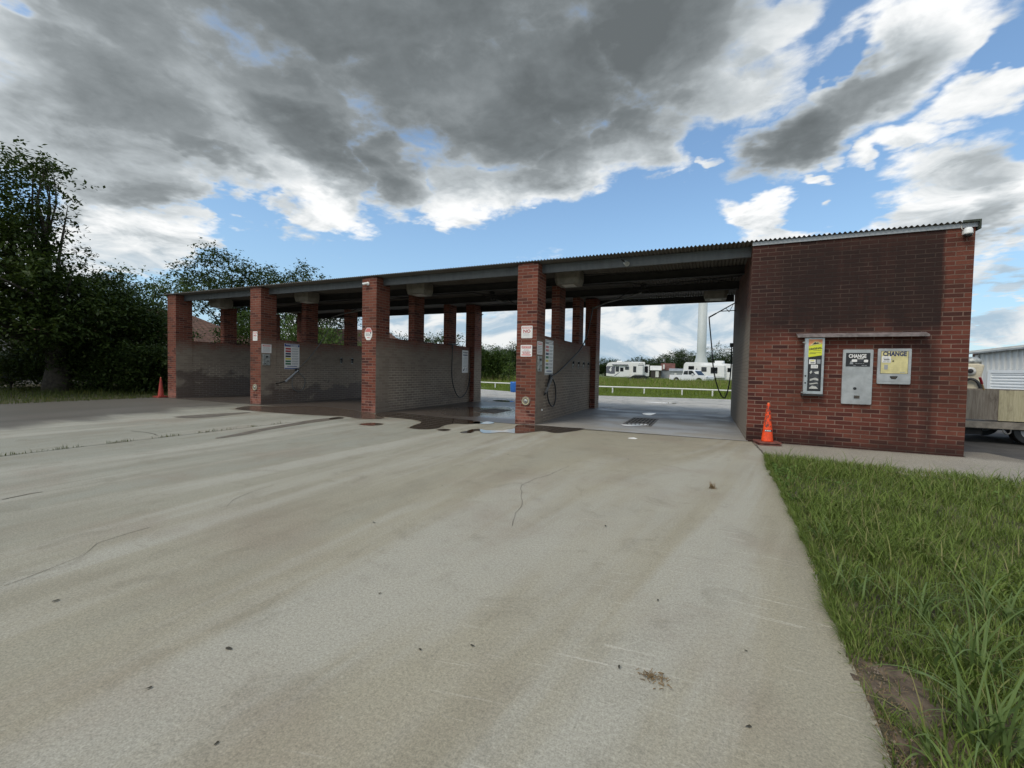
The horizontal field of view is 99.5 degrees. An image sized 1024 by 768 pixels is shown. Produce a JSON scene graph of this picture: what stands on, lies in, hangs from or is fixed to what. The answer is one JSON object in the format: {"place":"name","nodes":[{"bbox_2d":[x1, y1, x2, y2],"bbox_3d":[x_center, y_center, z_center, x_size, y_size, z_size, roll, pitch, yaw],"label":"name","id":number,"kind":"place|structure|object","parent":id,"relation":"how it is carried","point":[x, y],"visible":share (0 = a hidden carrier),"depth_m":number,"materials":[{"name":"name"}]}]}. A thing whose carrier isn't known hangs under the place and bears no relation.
{"place":"outdoors","nodes":[
{"label":"outdoors","id":0,"kind":"place"},
{"bbox_2d":[0,382,167,403],"bbox_3d":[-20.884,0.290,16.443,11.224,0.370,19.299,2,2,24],"label":"verge grass","id":1,"kind":"structure","parent":0,"point":[5,392],"depth_m":17.36,"materials":[{"name":"plant"}]},
{"bbox_2d":[0,340,44,390],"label":"bush","id":2,"kind":"object","parent":1,"relation":"on","point":[7,370],"visible":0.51,"depth_m":19.57,"materials":[{"name":"green plant"}]},
{"bbox_2d":[0,325,124,389],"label":"bush","id":3,"kind":"object","parent":1,"relation":"on","point":[35,363],"visible":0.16,"depth_m":19.54,"materials":[{"name":"green plant"}]},
{"bbox_2d":[0,136,148,392],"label":"shade tree","id":4,"kind":"object","parent":1,"relation":"on","point":[32,301],"visible":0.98,"depth_m":18.09,"materials":[{"name":"green plant"}]},
{"bbox_2d":[19,338,162,391],"bbox_3d":[-18.660,-0.817,20.352,5.128,2.617,4.069,1,2,-10],"label":"bush","id":5,"kind":"object","parent":1,"relation":"on","point":[81,379],"visible":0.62,"depth_m":19.34,"materials":[{"name":"green plant"}]},
{"bbox_2d":[5,262,205,387],"bbox_3d":[-20.190,-2.793,21.482,7.529,6.432,6.647,2,2,24],"label":"shade tree","id":6,"kind":"object","parent":1,"relation":"on","point":[145,314],"visible":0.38,"depth_m":20.81,"materials":[{"name":"green plant"}]},
{"bbox_2d":[60,340,167,392],"bbox_3d":[-17.860,-0.884,20.487,5.107,2.766,4.075,1,2,4],"label":"bush","id":7,"kind":"object","parent":1,"relation":"on","point":[163,348],"visible":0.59,"depth_m":19.49,"materials":[{"name":"green plant"}]},
{"bbox_2d":[97,345,167,392],"bbox_3d":[-16.910,-0.650,20.529,4.091,2.332,3.616,1,2,-11],"label":"bush","id":8,"kind":"object","parent":1,"relation":"on","point":[164,368],"visible":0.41,"depth_m":19.79,"materials":[{"name":"green plant"}]},
{"bbox_2d":[100,258,199,337],"bbox_3d":[-20.936,-3.328,24.764,5.224,7.259,4.738,0,2,-25],"label":"young tree","id":9,"kind":"object","parent":1,"relation":"on","point":[154,292],"visible":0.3,"depth_m":25.04,"materials":[{"name":"green plant"}]},
{"bbox_2d":[152,377,167,397],"bbox_3d":[-14.392,0.136,17.750,0.421,0.829,0.421,2,2,20],"label":"traffic cone","id":10,"kind":"object","parent":1,"relation":"on","point":[160,392],"visible":0.95,"depth_m":17.69,"materials":[{"name":"orange"}]},
{"bbox_2d":[0,397,891,767],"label":"concrete lot","id":11,"kind":"structure","parent":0,"point":[306,549],"depth_m":2.60,"materials":[{"name":"grey concrete"}]},
{"bbox_2d":[0,423,277,456],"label":"joint weeds","id":12,"kind":"object","parent":11,"relation":"on","point":[110,442],"visible":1,"depth_m":7.51,"materials":[{"name":"plant"}]},
{"bbox_2d":[216,417,343,437],"bbox_3d":[-5.254,0.971,10.117,0.487,0.001,3.964,2,2,13],"label":"damp margin","id":13,"kind":"object","parent":11,"relation":"on","point":[274,428],"visible":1,"depth_m":9.57,"materials":[{"name":"concrete"}]},
{"bbox_2d":[218,418,332,437],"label":"puddle","id":14,"kind":"object","parent":13,"relation":"on","point":[285,425],"visible":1,"depth_m":9.92,"materials":[{"name":"liquid"}]},
{"bbox_2d":[232,406,387,418],"bbox_3d":[-6.157,0.841,13.625,6.264,0.001,2.427,2,2,24],"label":"damp margin","id":15,"kind":"object","parent":11,"relation":"on","point":[302,414],"visible":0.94,"depth_m":12.49,"materials":[{"name":"concrete"}]},
{"bbox_2d":[236,406,383,418],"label":"puddle","id":16,"kind":"object","parent":15,"relation":"on","point":[318,410],"visible":0.97,"depth_m":13.46,"materials":[{"name":"liquid"}]},
{"bbox_2d":[4,398,762,585],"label":"pavement cracks","id":17,"kind":"object","parent":11,"relation":"on","point":[271,485],"visible":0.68,"depth_m":5.45,"materials":[{"name":"concrete"}]},
{"bbox_2d":[374,413,479,429],"bbox_3d":[-2.870,0.966,11.776,4.087,0.001,2.300,2,2,35],"label":"damp margin","id":18,"kind":"object","parent":11,"relation":"on","point":[426,429],"visible":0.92,"depth_m":10.91,"materials":[{"name":"concrete"}]},
{"bbox_2d":[376,412,480,428],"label":"puddle","id":19,"kind":"object","parent":18,"relation":"on","point":[430,422],"visible":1,"depth_m":11.73,"materials":[{"name":"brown liquid"}]},
{"bbox_2d":[460,427,578,432],"bbox_3d":[0.273,1.080,10.113,2.892,0.001,1.588,0,2,-41],"label":"damp margin","id":20,"kind":"object","parent":11,"relation":"on","point":[527,432],"visible":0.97,"depth_m":9.83,"materials":[{"name":"concrete"}]},
{"bbox_2d":[461,425,583,432],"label":"puddle","id":21,"kind":"object","parent":20,"relation":"on","point":[527,428],"visible":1,"depth_m":10.20,"materials":[{"name":"brown liquid"}]},
{"bbox_2d":[636,668,671,688],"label":"twig clump","id":22,"kind":"object","parent":11,"relation":"on","point":[651,675],"visible":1,"depth_m":1.98,"materials":[{"name":"brown plant"}]},
{"label":"damp margin","id":23,"kind":"structure","parent":11,"relation":"on","visible":0},
{"bbox_2d":[178,412,248,417],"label":"puddle","id":24,"kind":"object","parent":23,"relation":"on","point":[205,415],"visible":1,"depth_m":11.77,"materials":[{"name":"liquid"}]},
{"bbox_2d":[177,395,747,440],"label":"bay floor","id":25,"kind":"structure","parent":0,"point":[712,426],"depth_m":13.34,"materials":[{"name":"concrete"}]},
{"bbox_2d":[473,409,508,412],"bbox_3d":[-0.660,0.933,14.670,0.780,0.063,1.355,2,2,24],"label":"floor drain","id":26,"kind":"object","parent":25,"relation":"in","point":[492,410],"visible":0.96,"depth_m":14.64,"materials":[{"name":"black"}]},
{"bbox_2d":[623,417,657,425],"bbox_3d":[3.684,1.093,12.332,0.751,0.063,1.959,2,2,24],"label":"floor drain","id":27,"kind":"object","parent":25,"relation":"in","point":[643,421],"visible":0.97,"depth_m":12.32,"materials":[{"name":"black"}]},
{"bbox_2d":[188,373,756,444],"bbox_3d":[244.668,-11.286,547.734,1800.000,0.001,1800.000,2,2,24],"label":"ground","id":28,"kind":"structure","parent":0,"point":[600,375],"depth_m":28.29,"materials":[{"name":"concrete"}]},
{"bbox_2d":[2,316,249,383],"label":"house","id":29,"kind":"structure","parent":28,"relation":"on","point":[199,323],"depth_m":32.15,"materials":[{"name":"beige"}]},
{"bbox_2d":[139,237,298,335],"bbox_3d":[-25.422,-6.388,38.325,12.820,12.332,10.719,1,2,-13],"label":"tree","id":30,"kind":"object","parent":28,"relation":"on","point":[211,283],"visible":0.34,"depth_m":37.27,"materials":[{"name":"green plant"}]},
{"bbox_2d":[249,258,361,343],"bbox_3d":[-18.387,-5.733,40.283,10.571,11.206,7.868,-1,3,-45],"label":"tree","id":31,"kind":"object","parent":28,"relation":"on","point":[301,279],"visible":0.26,"depth_m":38.78,"materials":[{"name":"green plant"}]},
{"bbox_2d":[318,328,396,345],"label":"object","id":32,"kind":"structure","parent":28,"relation":"on","point":[359,339],"depth_m":43.03,"materials":[{"name":"plant"}]},
{"bbox_2d":[391,331,439,341],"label":"tree","id":33,"kind":"object","parent":28,"relation":"on","point":[425,339],"visible":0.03,"depth_m":50.37,"materials":[{"name":"green plant"}]},
{"bbox_2d":[426,329,465,345],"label":"tree","id":34,"kind":"object","parent":28,"relation":"on","point":[441,339],"visible":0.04,"depth_m":52.91,"materials":[{"name":"green plant"}]},
{"bbox_2d":[481,344,513,380],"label":"tree","id":35,"kind":"object","parent":28,"relation":"on","point":[490,363],"visible":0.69,"depth_m":46.31,"materials":[{"name":"green plant"}]},
{"bbox_2d":[497,341,516,376],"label":"tree","id":36,"kind":"object","parent":28,"relation":"on","point":[510,348],"visible":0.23,"depth_m":73.84,"materials":[{"name":"green plant"}]},
{"bbox_2d":[502,359,515,379],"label":"sapling","id":37,"kind":"object","parent":28,"relation":"on","point":[511,368],"visible":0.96,"depth_m":43.91,"materials":[{"name":"green plant"}]},
{"bbox_2d":[164,219,981,456],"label":"car wash building","id":38,"kind":"structure","parent":28,"relation":"on","point":[785,291],"depth_m":11.19,"materials":[{"name":"brick"}]},
{"bbox_2d":[209,298,232,308],"bbox_3d":[-12.274,-3.397,18.277,0.700,0.382,0.700,2,2,24],"label":"ceiling lamp","id":39,"kind":"object","parent":38,"relation":"attached to","point":[223,303],"visible":0.93,"depth_m":18.04,"materials":[{"name":"metal"}]},
{"bbox_2d":[262,354,269,364],"bbox_3d":[-8.819,-0.871,15.565,0.060,0.400,0.280,2,2,24],"label":"coin box","id":40,"kind":"object","parent":38,"relation":"attached to","point":[266,359],"visible":1,"depth_m":15.56,"materials":[{"name":"metal"}]},
{"bbox_2d":[262,344,270,352],"bbox_3d":[-8.827,-1.272,15.576,0.009,0.310,0.380,2,2,24],"label":"price notice","id":41,"kind":"object","parent":38,"relation":"attached to","point":[266,348],"visible":1,"depth_m":15.57,"materials":[{"name":"grey"}]},
{"bbox_2d":[284,343,298,368],"bbox_3d":[-8.421,-1.051,16.577,0.009,0.970,0.660,2,2,24],"label":"menu board","id":42,"kind":"object","parent":38,"relation":"attached to","point":[291,356],"visible":1,"depth_m":16.55,"materials":[{"name":"white"}]},
{"bbox_2d":[276,318,331,391],"bbox_3d":[-8.142,-1.206,16.985,0.152,3.000,2.424,2,2,28],"label":"foam brush","id":43,"kind":"object","parent":38,"relation":"attached to","point":[293,374],"visible":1,"depth_m":16.81,"materials":[{"name":"grey"}]},
{"bbox_2d":[294,292,319,303],"bbox_3d":[-7.682,-3.241,16.229,0.700,0.382,0.700,2,2,24],"label":"ceiling lamp","id":44,"kind":"object","parent":38,"relation":"attached to","point":[308,297],"visible":0.94,"depth_m":15.99,"materials":[{"name":"metal"}]},
{"bbox_2d":[331,306,361,317],"bbox_3d":[-6.443,-2.987,17.528,2.291,0.604,0.305,2,2,24],"label":"ceiling boom","id":45,"kind":"object","parent":38,"relation":"attached to","point":[353,311],"visible":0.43,"depth_m":17.59,"materials":[{"name":"metal"}]},
{"bbox_2d":[365,328,371,339],"bbox_3d":[-4.429,-1.545,13.359,0.300,0.380,0.008,2,2,24],"label":"octagonal sign","id":46,"kind":"object","parent":38,"relation":"attached to","point":[368,333],"visible":1,"depth_m":13.36,"materials":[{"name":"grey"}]},
{"bbox_2d":[406,283,432,296],"bbox_3d":[-3.008,-3.082,14.145,0.700,0.382,0.700,2,2,24],"label":"ceiling lamp","id":47,"kind":"object","parent":38,"relation":"attached to","point":[421,290],"visible":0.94,"depth_m":13.88,"materials":[{"name":"plastic"}]},
{"bbox_2d":[448,343,469,397],"bbox_3d":[-2.106,-0.519,17.738,0.220,2.178,1.648,2,2,24],"label":"wall hose","id":48,"kind":"object","parent":38,"relation":"attached to","point":[452,344],"depth_m":17.18,"materials":[{"name":"black rubber"}]},
{"bbox_2d":[462,350,467,372],"bbox_3d":[-1.971,-0.943,18.245,0.008,0.940,0.500,2,2,24],"label":"white notice","id":49,"kind":"object","parent":38,"relation":"attached to","point":[464,361],"visible":1,"depth_m":18.21,"materials":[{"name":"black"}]},
{"bbox_2d":[482,291,516,304],"bbox_3d":[0.000,-3.022,15.704,2.200,0.485,0.446,0,2,-30],"label":"ceiling boom","id":50,"kind":"object","parent":38,"relation":"attached to","point":[492,296],"visible":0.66,"depth_m":15.43,"materials":[{"name":"metal"}]},
{"bbox_2d":[521,396,529,405],"bbox_3d":[0.350,0.443,11.245,0.236,0.236,0.056,2,2,24],"label":"round fitting","id":51,"kind":"object","parent":38,"relation":"attached to","point":[525,400],"visible":1,"depth_m":11.23,"materials":[{"name":"grey metal"}]},
{"bbox_2d":[520,345,531,356],"bbox_3d":[0.371,-0.862,11.230,0.320,0.300,0.008,2,2,24],"label":"warning sign","id":52,"kind":"object","parent":38,"relation":"attached to","point":[526,350],"visible":1,"depth_m":11.23,"materials":[{"name":"white"}]},
{"bbox_2d":[521,326,532,337],"bbox_3d":[0.385,-1.347,11.212,0.310,0.320,0.009,2,2,24],"label":"warning sign","id":53,"kind":"object","parent":38,"relation":"attached to","point":[526,331],"visible":1,"depth_m":11.21,"materials":[{"name":"white"}]},
{"bbox_2d":[537,356,541,370],"bbox_3d":[0.738,-0.528,11.314,0.060,0.400,0.280,2,2,24],"label":"coin box","id":54,"kind":"object","parent":38,"relation":"attached to","point":[539,363],"visible":1,"depth_m":11.26,"materials":[{"name":"metal"}]},
{"bbox_2d":[537,341,542,354],"bbox_3d":[0.732,-0.939,11.329,0.009,0.340,0.380,2,2,24],"label":"price notice","id":55,"kind":"object","parent":38,"relation":"attached to","point":[539,347],"visible":1,"depth_m":11.30,"materials":[{"name":"grey"}]},
{"bbox_2d":[545,339,553,374],"bbox_3d":[1.041,-0.737,12.116,0.009,0.970,0.680,2,2,24],"label":"menu board","id":56,"kind":"object","parent":38,"relation":"attached to","point":[548,357],"visible":1,"depth_m":12.09,"materials":[{"name":"grey"}]},
{"bbox_2d":[544,309,592,406],"bbox_3d":[1.768,-0.974,13.404,0.218,3.208,4.064,2,2,28],"label":"wash hose","id":57,"kind":"object","parent":38,"relation":"attached to","point":[550,379],"visible":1,"depth_m":12.45,"materials":[{"name":"black rubber"}]},
{"bbox_2d":[555,271,583,287],"bbox_3d":[1.602,-2.926,12.089,0.700,0.382,0.700,2,2,24],"label":"ceiling lamp","id":58,"kind":"object","parent":38,"relation":"attached to","point":[572,279],"visible":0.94,"depth_m":11.82,"materials":[{"name":"plastic"}]},
{"bbox_2d":[592,285,649,308],"bbox_3d":[3.460,-2.854,14.130,0.364,0.584,2.295,-1,2,-42],"label":"ceiling boom","id":59,"kind":"object","parent":38,"relation":"attached to","point":[642,290],"visible":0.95,"depth_m":13.86,"materials":[{"name":"metal"}]},
{"bbox_2d":[704,290,727,300],"bbox_3d":[6.532,-2.887,13.886,0.700,0.382,0.700,2,2,24],"label":"ceiling lamp","id":60,"kind":"object","parent":38,"relation":"attached to","point":[719,295],"visible":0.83,"depth_m":13.63,"materials":[{"name":"plastic"}]},
{"bbox_2d":[708,302,735,397],"bbox_3d":[7.014,-1.101,14.118,1.659,3.098,0.553,0,2,-39],"label":"hose","id":61,"kind":"object","parent":38,"relation":"attached to","point":[731,345],"visible":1,"depth_m":13.74,"materials":[{"name":"rubber"}]},
{"bbox_2d":[800,338,824,395],"bbox_3d":[6.007,-0.342,8.659,0.375,1.155,0.130,2,2,24],"label":"vending machine","id":62,"kind":"object","parent":38,"relation":"attached to","point":[813,367],"visible":1,"depth_m":8.62,"materials":[{"name":"metal"}]},
{"bbox_2d":[841,350,873,404],"bbox_3d":[6.693,-0.137,8.402,0.475,1.060,0.046,2,2,24],"label":"change machine","id":63,"kind":"object","parent":38,"relation":"attached to","point":[857,375],"visible":1,"depth_m":8.39,"materials":[{"name":"metal"}]},
{"bbox_2d":[797,332,929,336],"bbox_3d":[6.674,-0.946,8.323,2.028,0.092,0.172,2,2,24],"label":"awning","id":64,"kind":"object","parent":38,"relation":"attached to","point":[889,334],"depth_m":8.24,"materials":[{"name":"metal"}]},
{"bbox_2d":[876,349,911,384],"bbox_3d":[7.204,-0.332,8.170,0.500,0.670,0.045,2,2,24],"label":"change machine","id":65,"kind":"object","parent":38,"relation":"attached to","point":[893,366],"visible":1,"depth_m":8.16,"materials":[{"name":"metal"}]},
{"bbox_2d":[961,225,973,236],"bbox_3d":[8.069,-2.717,7.667,0.155,0.233,0.157,2,2,24],"label":"dome camera","id":66,"kind":"object","parent":38,"relation":"attached to","point":[967,232],"visible":1,"depth_m":7.63,"materials":[{"name":"white paint"}]},
{"bbox_2d":[599,358,609,375],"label":"tree","id":67,"kind":"object","parent":28,"relation":"on","point":[602,361],"visible":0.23,"depth_m":157.01,"materials":[{"name":"green plant"}]},
{"bbox_2d":[481,382,730,395],"bbox_3d":[4.539,0.320,31.179,35.044,0.545,1.981,2,2,26],"label":"rail fence","id":68,"kind":"object","parent":28,"relation":"on","point":[681,389],"visible":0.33,"depth_m":28.65,"materials":[{"name":"white paint"}]},
{"bbox_2d":[600,358,619,371],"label":"tree","id":69,"kind":"object","parent":28,"relation":"on","point":[606,363],"visible":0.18,"depth_m":152.85,"materials":[{"name":"green plant"}]},
{"bbox_2d":[606,361,648,376],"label":"camping trailer","id":70,"kind":"object","parent":28,"relation":"on","point":[621,369],"visible":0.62,"depth_m":73.30,"materials":[{"name":"grey"}]},
{"bbox_2d":[624,355,651,367],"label":"tree","id":71,"kind":"object","parent":28,"relation":"on","point":[636,360],"visible":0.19,"depth_m":143.43,"materials":[{"name":"green plant"}]},
{"bbox_2d":[626,374,649,379],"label":"dark car","id":72,"kind":"object","parent":28,"relation":"on","point":[638,377],"visible":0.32,"depth_m":57.64,"materials":[{"name":"black"}]},
{"bbox_2d":[646,356,660,376],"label":"tree","id":73,"kind":"object","parent":28,"relation":"on","point":[650,360],"visible":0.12,"depth_m":146.08,"materials":[{"name":"green plant"}]},
{"bbox_2d":[650,366,661,378],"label":"open shed","id":74,"kind":"structure","parent":28,"relation":"on","point":[656,372],"depth_m":112.06,"materials":[{"name":"white metal"}]},
{"bbox_2d":[647,356,682,373],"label":"tree","id":75,"kind":"object","parent":28,"relation":"on","point":[658,361],"visible":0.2,"depth_m":133.21,"materials":[{"name":"green plant"}]},
{"bbox_2d":[661,363,674,378],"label":"tin shed","id":76,"kind":"structure","parent":28,"relation":"on","point":[665,372],"depth_m":115.19,"materials":[{"name":"metal"}]},
{"bbox_2d":[654,350,687,364],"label":"tree","id":77,"kind":"object","parent":28,"relation":"on","point":[668,357],"visible":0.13,"depth_m":142.22,"materials":[{"name":"green plant"}]},
{"bbox_2d":[669,368,682,374],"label":"shed","id":78,"kind":"structure","parent":28,"relation":"on","point":[673,371],"depth_m":104.86,"materials":[{"name":"grey metal"}]},
{"bbox_2d":[659,348,696,368],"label":"tree","id":79,"kind":"object","parent":28,"relation":"on","point":[680,357],"visible":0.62,"depth_m":122.29,"materials":[{"name":"green plant"}]},
{"bbox_2d":[669,370,713,380],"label":"pickup truck","id":80,"kind":"object","parent":28,"relation":"on","point":[693,374],"visible":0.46,"depth_m":59.42,"materials":[{"name":"white"}]},
{"bbox_2d":[695,303,707,362],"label":"water tower","id":81,"kind":"structure","parent":28,"relation":"on","point":[701,356],"depth_m":90.61,"materials":[{"name":"metal"}]},
{"bbox_2d":[683,361,731,379],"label":"camping trailer","id":82,"kind":"object","parent":28,"relation":"on","point":[721,369],"visible":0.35,"depth_m":65.69,"materials":[{"name":"white metal"}]},
{"bbox_2d":[693,340,732,363],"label":"tree","id":83,"kind":"object","parent":28,"relation":"on","point":[725,358],"visible":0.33,"depth_m":121.14,"materials":[{"name":"green plant"}]},
{"bbox_2d":[0,0,1023,363],"label":"sky","id":84,"kind":"structure","parent":0,"point":[349,138],"materials":[{"name":"blue"}]},
{"bbox_2d":[481,389,730,414],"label":"lot","id":85,"kind":"structure","parent":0,"point":[707,406],"depth_m":20.14,"materials":[{"name":"concrete"}]},
{"bbox_2d":[208,310,293,344],"bbox_3d":[-16.669,-2.308,28.371,5.220,5.165,4.131,1,2,5],"label":"shrub","id":86,"kind":"object","parent":85,"relation":"on","point":[245,329],"visible":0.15,"depth_m":27.56,"materials":[{"name":"green plant"}]},
{"bbox_2d":[280,313,361,346],"bbox_3d":[-13.224,-2.371,28.106,5.889,5.451,6.424,2,2,24],"label":"shrub","id":87,"kind":"object","parent":85,"relation":"on","point":[292,331],"visible":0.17,"depth_m":27.58,"materials":[{"name":"green plant"}]},
{"bbox_2d":[510,381,515,391],"bbox_3d":[0.167,0.179,27.814,0.580,0.670,0.580,2,2,24],"label":"blue bin","id":88,"kind":"object","parent":85,"relation":"on","point":[512,386],"visible":0.61,"depth_m":27.56,"materials":[{"name":"plastic"}]},
{"bbox_2d":[481,373,731,398],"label":"field grass","id":89,"kind":"structure","parent":0,"point":[602,392],"depth_m":33.35,"materials":[{"name":"plant"}]},
{"bbox_2d":[757,444,1023,486],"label":"side walk","id":90,"kind":"structure","parent":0,"point":[987,462],"depth_m":7.50,"materials":[{"name":"concrete"}]},
{"bbox_2d":[753,403,781,445],"bbox_3d":[5.190,0.798,8.787,0.430,0.846,0.430,2,2,12],"label":"traffic cone","id":91,"kind":"object","parent":90,"relation":"on","point":[766,439],"visible":1,"depth_m":8.73,"materials":[{"name":"orange"}]},
{"bbox_2d":[762,446,1023,767],"bbox_3d":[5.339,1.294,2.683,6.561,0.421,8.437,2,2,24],"label":"lawn grass","id":92,"kind":"structure","parent":0,"point":[911,534],"depth_m":3.22,"materials":[{"name":"plant"}]},
{"bbox_2d":[802,515,858,544],"bbox_3d":[2.696,1.254,3.700,0.456,0.202,0.444,0,2,-36],"label":"grass clump","id":93,"kind":"object","parent":92,"relation":"on","point":[826,528],"visible":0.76,"depth_m":3.70,"materials":[{"name":"plant"}]},
{"bbox_2d":[806,550,885,603],"bbox_3d":[2.203,1.233,2.829,0.443,0.282,0.478,0,2,-25],"label":"grass clump","id":94,"kind":"object","parent":92,"relation":"on","point":[863,584],"visible":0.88,"depth_m":2.78,"materials":[{"name":"plant"}]},
{"bbox_2d":[772,468,981,767],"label":"dry thatch","id":95,"kind":"object","parent":92,"relation":"on","point":[891,707],"visible":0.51,"depth_m":1.80,"materials":[{"name":"brown plant"}]},
{"bbox_2d":[772,462,1023,504],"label":"lawn weeds","id":96,"kind":"object","parent":92,"relation":"on","point":[775,465],"visible":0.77,"depth_m":5.50,"materials":[{"name":"plant"}]},
{"bbox_2d":[774,449,1023,767],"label":"seed stalks","id":97,"kind":"object","parent":92,"relation":"on","point":[929,568],"visible":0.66,"depth_m":3.41,"materials":[{"name":"plant"}]},
{"bbox_2d":[852,558,974,629],"bbox_3d":[2.373,1.226,2.577,0.594,0.317,0.541,2,2,36],"label":"grass clump","id":98,"kind":"object","parent":92,"relation":"on","point":[922,606],"visible":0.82,"depth_m":2.53,"materials":[{"name":"plant"}]},
{"bbox_2d":[845,652,1022,767],"bbox_3d":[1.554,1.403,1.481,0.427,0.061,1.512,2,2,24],"label":"bare soil","id":99,"kind":"structure","parent":92,"relation":"on","point":[907,682],"depth_m":1.88,"materials":[{"name":"soil"}]},
{"bbox_2d":[891,706,970,767],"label":"grass clump","id":100,"kind":"object","parent":99,"relation":"on","point":[927,745],"visible":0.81,"depth_m":1.60,"materials":[{"name":"plant"}]},
{"bbox_2d":[860,622,1023,767],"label":"grass clump","id":101,"kind":"object","parent":99,"relation":"on","point":[996,719],"visible":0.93,"depth_m":1.64,"materials":[{"name":"plant"}]},
{"bbox_2d":[884,584,1023,692],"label":"grass clump","id":102,"kind":"object","parent":92,"relation":"on","point":[983,652],"visible":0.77,"depth_m":2.07,"materials":[{"name":"plant"}]},
{"bbox_2d":[921,549,1023,631],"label":"grass clump","id":103,"kind":"object","parent":92,"relation":"on","point":[1007,611],"visible":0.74,"depth_m":2.52,"materials":[{"name":"plant"}]},
{"bbox_2d":[964,430,1023,459],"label":"side drive","id":104,"kind":"structure","parent":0,"point":[999,442],"depth_m":9.35,"materials":[{"name":"concrete"}]},
{"bbox_2d":[967,357,983,388],"bbox_3d":[17.371,0.102,16.440,0.769,2.260,0.716,-1,3,-43],"label":"vacuum station","id":105,"kind":"object","parent":104,"relation":"on","point":[975,368],"visible":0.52,"depth_m":16.19,"materials":[{"name":"metal"}]},
{"bbox_2d":[965,388,1023,443],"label":"plywood trailer","id":106,"kind":"object","parent":104,"relation":"on","point":[990,411],"visible":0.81,"depth_m":9.50,"materials":[{"name":"grey wood"}]},
{"bbox_2d":[969,345,1023,389],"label":"metal building","id":107,"kind":"structure","parent":0,"point":[1003,367],"depth_m":21.70,"materials":[{"name":"metal"}]},
{"bbox_2d":[990,373,1023,389],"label":"roller door","id":108,"kind":"structure","parent":107,"relation":"in","point":[998,380],"depth_m":21.46,"materials":[{"name":"white metal"}]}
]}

